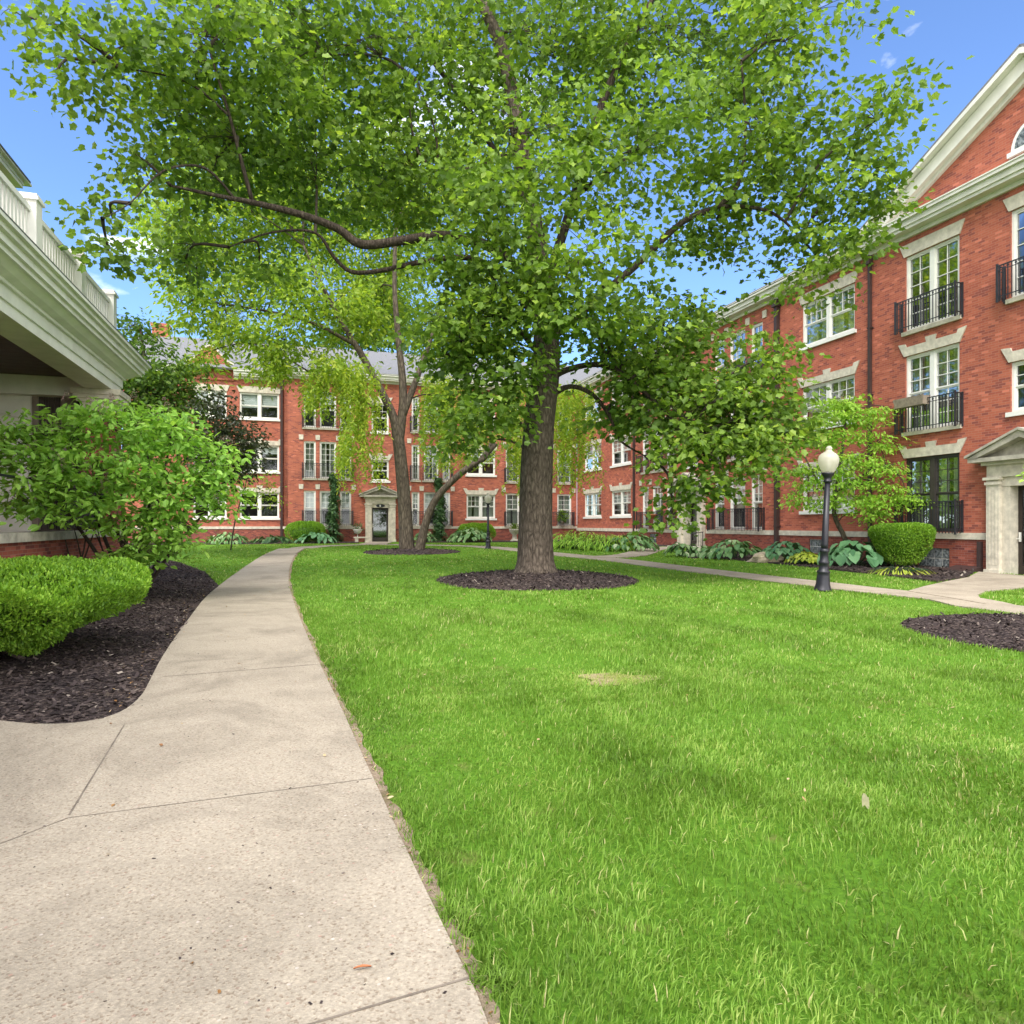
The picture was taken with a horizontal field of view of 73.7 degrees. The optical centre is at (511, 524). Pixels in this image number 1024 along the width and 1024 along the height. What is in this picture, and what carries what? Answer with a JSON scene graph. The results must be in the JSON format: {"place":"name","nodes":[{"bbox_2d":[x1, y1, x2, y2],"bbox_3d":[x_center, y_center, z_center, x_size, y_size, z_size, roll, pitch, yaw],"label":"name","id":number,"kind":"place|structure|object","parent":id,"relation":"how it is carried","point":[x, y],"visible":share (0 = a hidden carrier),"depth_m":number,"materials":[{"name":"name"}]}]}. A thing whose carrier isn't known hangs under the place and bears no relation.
{"place":"outdoors","nodes":[
{"label":"outdoors","id":0,"kind":"place"},
{"bbox_2d":[0,548,487,1023],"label":"path","id":1,"kind":"structure","parent":0,"point":[121,947],"depth_m":2.99,"materials":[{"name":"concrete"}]},
{"bbox_2d":[0,567,468,1023],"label":"path joint","id":2,"kind":"object","parent":1,"relation":"on","point":[389,1000],"visible":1,"depth_m":2.20,"materials":[{"name":"grey concrete"}]},
{"bbox_2d":[0,0,1023,514],"label":"sky","id":3,"kind":"structure","parent":0,"point":[950,32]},
{"bbox_2d":[90,529,1023,1023],"bbox_3d":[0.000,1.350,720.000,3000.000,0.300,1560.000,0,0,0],"label":"ground","id":4,"kind":"structure","parent":0,"point":[782,877],"depth_m":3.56,"materials":[{"name":"green plant"}]},
{"bbox_2d":[0,143,151,559],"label":"apartment building","id":5,"kind":"structure","parent":4,"relation":"on","point":[60,334],"depth_m":14.25,"materials":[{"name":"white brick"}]},
{"bbox_2d":[0,560,218,723],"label":"mulch bed","id":6,"kind":"object","parent":4,"relation":"on","point":[15,686],"visible":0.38,"depth_m":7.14,"materials":[{"name":"brown wood"}]},
{"bbox_2d":[0,554,152,659],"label":"clipped hedge","id":7,"kind":"object","parent":6,"relation":"on","point":[45,600],"visible":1,"depth_m":7.07,"materials":[{"name":"green plant"}]},
{"bbox_2d":[0,390,264,588],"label":"lilac bush","id":8,"kind":"object","parent":6,"relation":"on","point":[210,495],"visible":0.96,"depth_m":12.70,"materials":[{"name":"green plant"}]},
{"bbox_2d":[117,307,226,553],"bbox_3d":[-14.636,-3.937,28.055,6.170,10.568,5.420,0,0,0],"label":"evergreen tree","id":9,"kind":"object","parent":4,"relation":"on","point":[153,386],"visible":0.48,"depth_m":27.78,"materials":[{"name":"green plant"}]},
{"bbox_2d":[167,385,275,556],"bbox_3d":[-11.336,-2.069,26.277,4.305,6.669,3.655,0,0,0],"label":"crabapple tree","id":10,"kind":"object","parent":4,"relation":"on","point":[232,423],"visible":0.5,"depth_m":26.04,"materials":[{"name":"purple plant"}]},
{"bbox_2d":[128,541,358,544],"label":"mulch bed","id":11,"kind":"object","parent":4,"relation":"on","point":[210,543],"visible":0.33,"depth_m":41.88,"materials":[{"name":"brown soil"}]},
{"bbox_2d":[205,532,250,544],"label":"hosta","id":12,"kind":"object","parent":11,"relation":"on","point":[223,537],"visible":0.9,"depth_m":40.93,"materials":[{"name":"green plant"}]},
{"bbox_2d":[250,534,293,542],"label":"hosta","id":13,"kind":"object","parent":11,"relation":"on","point":[276,538],"visible":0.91,"depth_m":42.11,"materials":[{"name":"green plant"}]},
{"bbox_2d":[284,520,326,542],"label":"clipped shrub","id":14,"kind":"object","parent":11,"relation":"on","point":[298,529],"visible":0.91,"depth_m":42.87,"materials":[{"name":"green plant"}]},
{"bbox_2d":[294,532,336,543],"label":"hosta","id":15,"kind":"object","parent":11,"relation":"on","point":[325,537],"visible":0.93,"depth_m":42.47,"materials":[{"name":"green plant"}]},
{"bbox_2d":[324,473,344,541],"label":"ivy column","id":16,"kind":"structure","parent":11,"relation":"on","point":[332,513],"depth_m":44.61,"materials":[{"name":"green plant"}]},
{"bbox_2d":[219,464,296,549],"bbox_3d":[-11.361,-1.066,30.340,3.700,4.458,2.524,0,0,-8],"label":"maple sapling","id":17,"kind":"object","parent":4,"relation":"on","point":[269,489],"visible":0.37,"depth_m":30.47,"materials":[{"name":"green plant"}]},
{"bbox_2d":[123,322,602,542],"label":"apartment building","id":18,"kind":"structure","parent":4,"relation":"on","point":[300,459],"depth_m":46.16,"materials":[{"name":"red brick"}]},
{"bbox_2d":[190,485,229,519],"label":"window","id":19,"kind":"structure","parent":18,"relation":"in","point":[219,517],"depth_m":44.42,"materials":[{"name":"white paint"}]},
{"bbox_2d":[194,384,228,418],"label":"window","id":20,"kind":"structure","parent":18,"relation":"in","point":[216,387],"depth_m":44.47,"materials":[{"name":"white paint"}]},
{"bbox_2d":[236,485,279,519],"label":"window","id":21,"kind":"structure","parent":18,"relation":"in","point":[259,517],"depth_m":45.31,"materials":[{"name":"white paint"}]},
{"bbox_2d":[237,386,279,420],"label":"window","id":22,"kind":"structure","parent":18,"relation":"in","point":[254,399],"depth_m":45.31,"materials":[{"name":"white paint"}]},
{"bbox_2d":[241,438,279,473],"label":"window","id":23,"kind":"structure","parent":18,"relation":"in","point":[276,444],"depth_m":45.53,"materials":[{"name":"white paint"}]},
{"bbox_2d":[302,441,316,479],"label":"window","id":24,"kind":"structure","parent":18,"relation":"in","point":[306,443],"depth_m":45.21,"materials":[{"name":"white paint"}]},
{"bbox_2d":[304,491,315,520],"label":"window","id":25,"kind":"structure","parent":18,"relation":"in","point":[309,496],"depth_m":45.20,"materials":[{"name":"white paint"}]},
{"bbox_2d":[320,491,330,526],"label":"window","id":26,"kind":"structure","parent":18,"relation":"in","point":[323,501],"depth_m":45.47,"materials":[{"name":"white glass"}]},
{"bbox_2d":[318,442,335,479],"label":"window","id":27,"kind":"structure","parent":18,"relation":"in","point":[323,445],"depth_m":45.56,"materials":[{"name":"white paint"}]},
{"bbox_2d":[318,392,337,429],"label":"window","id":28,"kind":"structure","parent":18,"relation":"in","point":[321,427],"depth_m":45.46,"materials":[{"name":"white paint"}]},
{"bbox_2d":[339,491,352,526],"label":"window","id":29,"kind":"structure","parent":18,"relation":"in","point":[347,497],"depth_m":45.85,"materials":[{"name":"white glass"}]},
{"bbox_2d":[368,396,391,434],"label":"window","id":30,"kind":"structure","parent":18,"relation":"in","point":[387,418],"depth_m":46.45,"materials":[{"name":"white paint"}]},
{"bbox_2d":[369,453,392,482],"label":"window","id":31,"kind":"structure","parent":18,"relation":"in","point":[389,456],"depth_m":46.45,"materials":[{"name":"white paint"}]},
{"bbox_2d":[410,397,418,432],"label":"window","id":32,"kind":"structure","parent":18,"relation":"in","point":[416,399],"depth_m":47.18,"materials":[{"name":"white paint"}]},
{"bbox_2d":[410,445,420,481],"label":"window","id":33,"kind":"structure","parent":18,"relation":"in","point":[415,458],"depth_m":47.20,"materials":[{"name":"white paint"}]},
{"bbox_2d":[412,492,419,526],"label":"window","id":34,"kind":"structure","parent":18,"relation":"in","point":[415,495],"depth_m":47.20,"materials":[{"name":"white paint"}]},
{"bbox_2d":[422,445,437,481],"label":"window","id":35,"kind":"structure","parent":18,"relation":"in","point":[433,461],"depth_m":47.60,"materials":[{"name":"white paint"}]},
{"bbox_2d":[424,492,437,526],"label":"window","id":36,"kind":"structure","parent":18,"relation":"in","point":[428,496],"depth_m":47.53,"materials":[{"name":"white glass"}]},
{"bbox_2d":[463,488,498,519],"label":"window","id":37,"kind":"structure","parent":18,"relation":"in","point":[479,506],"depth_m":48.53,"materials":[{"name":"white paint"}]},
{"bbox_2d":[465,445,498,476],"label":"window","id":38,"kind":"structure","parent":18,"relation":"in","point":[480,474],"depth_m":48.53,"materials":[{"name":"white paint"}]},
{"bbox_2d":[505,448,518,483],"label":"window","id":39,"kind":"structure","parent":18,"relation":"in","point":[509,482],"depth_m":49.30,"materials":[{"name":"white paint"}]},
{"bbox_2d":[506,493,518,526],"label":"window","id":40,"kind":"structure","parent":18,"relation":"in","point":[515,499],"depth_m":49.36,"materials":[{"name":"white glass"}]},
{"bbox_2d":[556,494,572,526],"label":"window","id":41,"kind":"structure","parent":18,"relation":"in","point":[567,502],"depth_m":50.53,"materials":[{"name":"white paint"}]},
{"bbox_2d":[291,265,435,353],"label":"backyard tree","id":42,"kind":"object","parent":4,"relation":"on","point":[345,343],"visible":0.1,"depth_m":61.08,"materials":[{"name":"green plant"}]},
{"bbox_2d":[289,548,499,1023],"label":"soil edge","id":43,"kind":"object","parent":4,"relation":"on","point":[490,1005],"visible":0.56,"depth_m":3.12,"materials":[{"name":"brown soil"}]},
{"bbox_2d":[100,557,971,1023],"bbox_3d":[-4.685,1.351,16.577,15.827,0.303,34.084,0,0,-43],"label":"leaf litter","id":44,"kind":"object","parent":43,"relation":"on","point":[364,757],"visible":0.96,"depth_m":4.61,"materials":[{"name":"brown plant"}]},
{"bbox_2d":[363,547,459,554],"bbox_3d":[-4.563,1.229,31.232,4.400,0.224,4.610,0,0,0],"label":"mulch bed","id":45,"kind":"object","parent":4,"relation":"on","point":[404,552],"visible":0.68,"depth_m":29.95,"materials":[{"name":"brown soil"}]},
{"bbox_2d":[106,1,606,549],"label":"honey locust","id":46,"kind":"object","parent":45,"relation":"on","point":[356,301],"visible":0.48,"depth_m":30.76,"materials":[{"name":"green plant"}]},
{"bbox_2d":[414,540,559,542],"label":"mulch bed","id":47,"kind":"object","parent":4,"relation":"on","point":[470,541],"visible":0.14,"depth_m":45.61,"materials":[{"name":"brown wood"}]},
{"bbox_2d":[431,477,449,540],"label":"ivy column","id":48,"kind":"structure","parent":47,"relation":"on","point":[438,533],"depth_m":46.68,"materials":[{"name":"green plant"}]},
{"bbox_2d":[446,527,492,542],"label":"hosta","id":49,"kind":"object","parent":47,"relation":"on","point":[456,535],"visible":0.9,"depth_m":45.10,"materials":[{"name":"green plant"}]},
{"bbox_2d":[457,522,495,540],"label":"clipped shrub","id":50,"kind":"object","parent":47,"relation":"on","point":[482,527],"visible":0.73,"depth_m":46.33,"materials":[{"name":"green plant"}]},
{"bbox_2d":[509,523,518,540],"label":"stone urn","id":51,"kind":"object","parent":47,"relation":"on","point":[513,532],"visible":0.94,"depth_m":46.32,"materials":[{"name":"stone"}]},
{"bbox_2d":[484,493,491,548],"bbox_3d":[-1.194,-0.174,34.118,0.382,2.804,0.382,0,0,0],"label":"street lamp","id":52,"kind":"object","parent":4,"relation":"on","point":[488,498],"visible":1,"depth_m":34.05,"materials":[{"name":"black metal"}]},
{"bbox_2d":[435,569,638,590],"bbox_3d":[0.663,1.396,17.990,5.320,0.280,5.300,0,0,0],"label":"mulch bed","id":53,"kind":"object","parent":4,"relation":"on","point":[540,578],"visible":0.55,"depth_m":16.56,"materials":[{"name":"brown wood"}]},
{"bbox_2d":[0,0,973,573],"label":"shade tree","id":54,"kind":"object","parent":53,"relation":"on","point":[670,394],"visible":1,"depth_m":16.36,"materials":[{"name":"green plant"}]},
{"bbox_2d":[553,531,583,549],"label":"daylily clump","id":55,"kind":"object","parent":4,"relation":"on","point":[555,539],"visible":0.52,"depth_m":34.05,"materials":[{"name":"green plant"}]},
{"bbox_2d":[554,530,596,549],"bbox_3d":[3.064,0.820,33.796,2.570,1.144,2.195,0,0,0],"label":"daylily clump","id":56,"kind":"object","parent":4,"relation":"on","point":[568,541],"visible":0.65,"depth_m":33.46,"materials":[{"name":"green plant"}]},
{"bbox_2d":[568,531,609,550],"bbox_3d":[3.839,0.879,33.112,2.515,1.110,2.234,0,0,0],"label":"daylily clump","id":57,"kind":"object","parent":4,"relation":"on","point":[589,537],"visible":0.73,"depth_m":32.76,"materials":[{"name":"green plant"}]},
{"bbox_2d":[580,533,621,550],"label":"daylily clump","id":58,"kind":"object","parent":4,"relation":"on","point":[605,544],"visible":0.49,"depth_m":32.03,"materials":[{"name":"green plant"}]},
{"bbox_2d":[594,535,641,551],"bbox_3d":[5.020,0.984,32.320,2.488,0.987,2.228,0,0,0],"label":"daylily clump","id":59,"kind":"object","parent":4,"relation":"on","point":[627,543],"visible":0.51,"depth_m":31.81,"materials":[{"name":"green plant"}]},
{"bbox_2d":[578,673,658,685],"bbox_3d":[1.078,1.488,6.602,0.813,0.001,0.535,0,0,-15],"label":"bare patch","id":60,"kind":"object","parent":4,"relation":"on","point":[607,677],"visible":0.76,"depth_m":6.59,"materials":[{"name":"soil"}]},
{"bbox_2d":[602,533,659,551],"bbox_3d":[5.598,0.873,31.875,2.702,0.997,2.207,0,0,0],"label":"hosta","id":61,"kind":"object","parent":4,"relation":"on","point":[644,542],"visible":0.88,"depth_m":31.39,"materials":[{"name":"green plant"}]},
{"bbox_2d":[575,43,1023,574],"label":"apartment building","id":62,"kind":"structure","parent":4,"relation":"on","point":[937,316],"depth_m":22.25,"materials":[{"name":"red brick"}]},
{"bbox_2d":[583,439,601,471],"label":"window","id":63,"kind":"structure","parent":62,"relation":"in","point":[599,440],"depth_m":47.85,"materials":[{"name":"white paint"}]},
{"bbox_2d":[583,486,602,518],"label":"window","id":64,"kind":"structure","parent":62,"relation":"in","point":[591,498],"depth_m":48.09,"materials":[{"name":"white paint"}]},
{"bbox_2d":[609,432,631,467],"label":"window","id":65,"kind":"structure","parent":62,"relation":"in","point":[617,443],"depth_m":43.94,"materials":[{"name":"white paint"}]},
{"bbox_2d":[609,482,632,517],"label":"window","id":66,"kind":"structure","parent":62,"relation":"in","point":[619,499],"depth_m":43.66,"materials":[{"name":"white paint"}]},
{"bbox_2d":[643,487,648,530],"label":"window","id":67,"kind":"structure","parent":62,"relation":"in","point":[646,527],"depth_m":40.82,"materials":[{"name":"white paint"}]},
{"bbox_2d":[650,486,662,530],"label":"window","id":68,"kind":"structure","parent":62,"relation":"in","point":[658,487],"depth_m":39.46,"materials":[{"name":"white paint"}]},
{"bbox_2d":[712,483,723,531],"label":"window","id":69,"kind":"structure","parent":62,"relation":"in","point":[716,505],"depth_m":33.61,"materials":[{"name":"white paint"}]},
{"bbox_2d":[727,477,744,531],"bbox_3d":[10.615,-0.925,32.000,0.290,2.590,1.400,0,0,-17],"label":"window","id":70,"kind":"structure","parent":62,"relation":"in","point":[742,488],"depth_m":32.16,"materials":[{"name":"white paint"}]},
{"bbox_2d":[731,329,744,381],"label":"window","id":71,"kind":"structure","parent":62,"relation":"in","point":[738,353],"depth_m":32.30,"materials":[{"name":"white paint"}]},
{"bbox_2d":[748,474,762,532],"bbox_3d":[11.036,-0.925,30.633,0.290,2.590,1.020,0,0,-17],"label":"window","id":72,"kind":"structure","parent":62,"relation":"in","point":[759,493],"depth_m":30.75,"materials":[{"name":"white paint"}]},
{"bbox_2d":[810,539,820,552],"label":"basement window","id":73,"kind":"structure","parent":62,"relation":"in","point":[815,544],"depth_m":27.11,"materials":[{"name":"grey glass"}]},
{"bbox_2d":[797,452,859,514],"bbox_3d":[12.337,-1.527,26.539,0.370,2.254,3.288,0,0,-17],"label":"window","id":74,"kind":"structure","parent":62,"relation":"in","point":[804,511],"depth_m":27.02,"materials":[{"name":"white paint"}]},
{"bbox_2d":[797,360,859,430],"bbox_3d":[12.337,-4.862,26.539,0.370,2.324,3.288,0,0,-17],"label":"window","id":75,"kind":"structure","parent":62,"relation":"in","point":[827,375],"depth_m":26.37,"materials":[{"name":"white paint"}]},
{"bbox_2d":[799,271,857,350],"bbox_3d":[12.337,-8.187,26.539,0.370,2.274,3.168,0,0,-17],"label":"window","id":76,"kind":"structure","parent":62,"relation":"in","point":[827,321],"depth_m":26.43,"materials":[{"name":"white paint"}]},
{"bbox_2d":[893,394,929,409],"bbox_3d":[13.102,-4.010,22.404,0.320,0.300,1.170,0,0,-17],"label":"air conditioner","id":77,"kind":"object","parent":62,"relation":"attached to","point":[910,402],"visible":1,"depth_m":22.25,"materials":[{"name":"beige metal"}]},
{"bbox_2d":[898,437,966,531],"bbox_3d":[13.704,-1.227,22.155,0.335,2.934,2.500,0,0,-17],"label":"window","id":78,"kind":"structure","parent":62,"relation":"in","point":[932,493],"depth_m":22.05,"materials":[{"name":"brown metal"}]},
{"bbox_2d":[898,325,966,436],"bbox_3d":[13.687,-4.547,22.150,0.370,3.154,2.500,0,0,-17],"label":"window","id":79,"kind":"structure","parent":62,"relation":"in","point":[932,388],"depth_m":22.07,"materials":[{"name":"white paint"}]},
{"bbox_2d":[900,218,964,336],"bbox_3d":[13.625,-7.877,22.131,0.240,3.054,2.380,0,0,-17],"label":"window","id":80,"kind":"structure","parent":62,"relation":"in","point":[954,229],"depth_m":22.09,"materials":[{"name":"beige paint"}]},
{"bbox_2d":[919,548,948,566],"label":"basement window","id":81,"kind":"structure","parent":62,"relation":"in","point":[937,557],"depth_m":21.91,"materials":[{"name":"grey glass"}]},
{"bbox_2d":[1001,348,1023,416],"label":"window","id":82,"kind":"structure","parent":62,"relation":"in","point":[1011,356],"depth_m":19.57,"materials":[{"name":"white paint"}]},
{"bbox_2d":[1003,191,1023,304],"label":"window","id":83,"kind":"structure","parent":62,"relation":"in","point":[1016,201],"depth_m":19.56,"materials":[{"name":"white paint"}]},
{"bbox_2d":[1007,124,1023,158],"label":"lunette window","id":84,"kind":"structure","parent":62,"relation":"in","point":[1017,147],"depth_m":19.37,"materials":[{"name":"white paint"}]},
{"bbox_2d":[813,446,839,591],"bbox_3d":[7.038,-0.128,15.306,0.444,3.260,0.444,3,0,0],"label":"street lamp","id":85,"kind":"object","parent":4,"relation":"on","point":[828,460],"visible":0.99,"depth_m":15.23,"materials":[{"name":"black metal"}]},
{"bbox_2d":[683,547,974,582],"bbox_3d":[9.908,1.343,25.696,4.888,0.335,16.531,0,0,-17],"label":"mulch bed","id":86,"kind":"object","parent":4,"relation":"on","point":[932,579],"visible":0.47,"depth_m":20.81,"materials":[{"name":"brown wood"}]},
{"bbox_2d":[662,542,701,557],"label":"hosta","id":87,"kind":"object","parent":86,"relation":"on","point":[678,551],"visible":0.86,"depth_m":27.69,"materials":[{"name":"green plant"}]},
{"bbox_2d":[681,545,721,556],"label":"hosta","id":88,"kind":"object","parent":86,"relation":"on","point":[699,550],"visible":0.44,"depth_m":27.14,"materials":[{"name":"green plant"}]},
{"bbox_2d":[697,539,761,559],"bbox_3d":[8.584,0.973,26.357,2.750,0.848,2.111,0,0,0],"label":"hosta","id":89,"kind":"object","parent":86,"relation":"on","point":[731,551],"visible":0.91,"depth_m":26.00,"materials":[{"name":"green plant"}]},
{"bbox_2d":[746,552,783,562],"bbox_3d":[9.117,1.158,24.481,1.329,0.390,0.860,0,0,0],"label":"boulder","id":90,"kind":"object","parent":86,"relation":"on","point":[760,557],"visible":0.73,"depth_m":24.24,"materials":[{"name":"beige stone"}]},
{"bbox_2d":[761,541,812,562],"bbox_3d":[9.852,0.993,24.494,2.110,0.808,1.730,0,0,0],"label":"hosta","id":91,"kind":"object","parent":86,"relation":"on","point":[788,551],"visible":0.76,"depth_m":24.15,"materials":[{"name":"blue plant"}]},
{"bbox_2d":[784,551,817,564],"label":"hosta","id":92,"kind":"object","parent":86,"relation":"on","point":[805,557],"visible":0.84,"depth_m":22.96,"materials":[{"name":"yellow plant"}]},
{"bbox_2d":[765,393,941,540],"bbox_3d":[11.262,-1.588,23.101,5.518,5.952,3.147,0,0,9],"label":"dogwood tree","id":93,"kind":"object","parent":86,"relation":"on","point":[847,408],"visible":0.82,"depth_m":22.88,"materials":[{"name":"green plant"}]},
{"bbox_2d":[814,540,894,567],"bbox_3d":[11.320,1.006,22.557,2.528,0.992,2.305,0,0,0],"label":"hosta","id":94,"kind":"object","parent":86,"relation":"on","point":[844,553],"visible":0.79,"depth_m":22.07,"materials":[{"name":"green plant"}]},
{"bbox_2d":[866,566,935,575],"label":"daylily clump","id":95,"kind":"object","parent":86,"relation":"on","point":[910,570],"visible":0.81,"depth_m":19.38,"materials":[{"name":"yellow plant"}]},
{"bbox_2d":[867,522,936,566],"bbox_3d":[12.499,0.665,21.899,1.885,1.514,1.441,0,0,0],"label":"clipped shrub","id":96,"kind":"object","parent":86,"relation":"on","point":[904,543],"visible":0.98,"depth_m":21.48,"materials":[{"name":"green plant"}]},
{"bbox_2d":[900,611,1023,651],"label":"mulch bed","id":97,"kind":"object","parent":4,"relation":"on","point":[983,641],"visible":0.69,"depth_m":9.26,"materials":[{"name":"brown wood"}]},
{"bbox_2d":[588,547,666,557],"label":"path","id":98,"kind":"structure","parent":0,"point":[636,553],"depth_m":28.86,"materials":[{"name":"concrete"}]},
{"bbox_2d":[292,544,1023,613],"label":"path","id":99,"kind":"structure","parent":0,"point":[997,605],"depth_m":17.63,"materials":[{"name":"concrete"}]},
{"bbox_2d":[909,572,1023,603],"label":"path","id":100,"kind":"structure","parent":0,"point":[971,588],"depth_m":16.07,"materials":[{"name":"concrete"}]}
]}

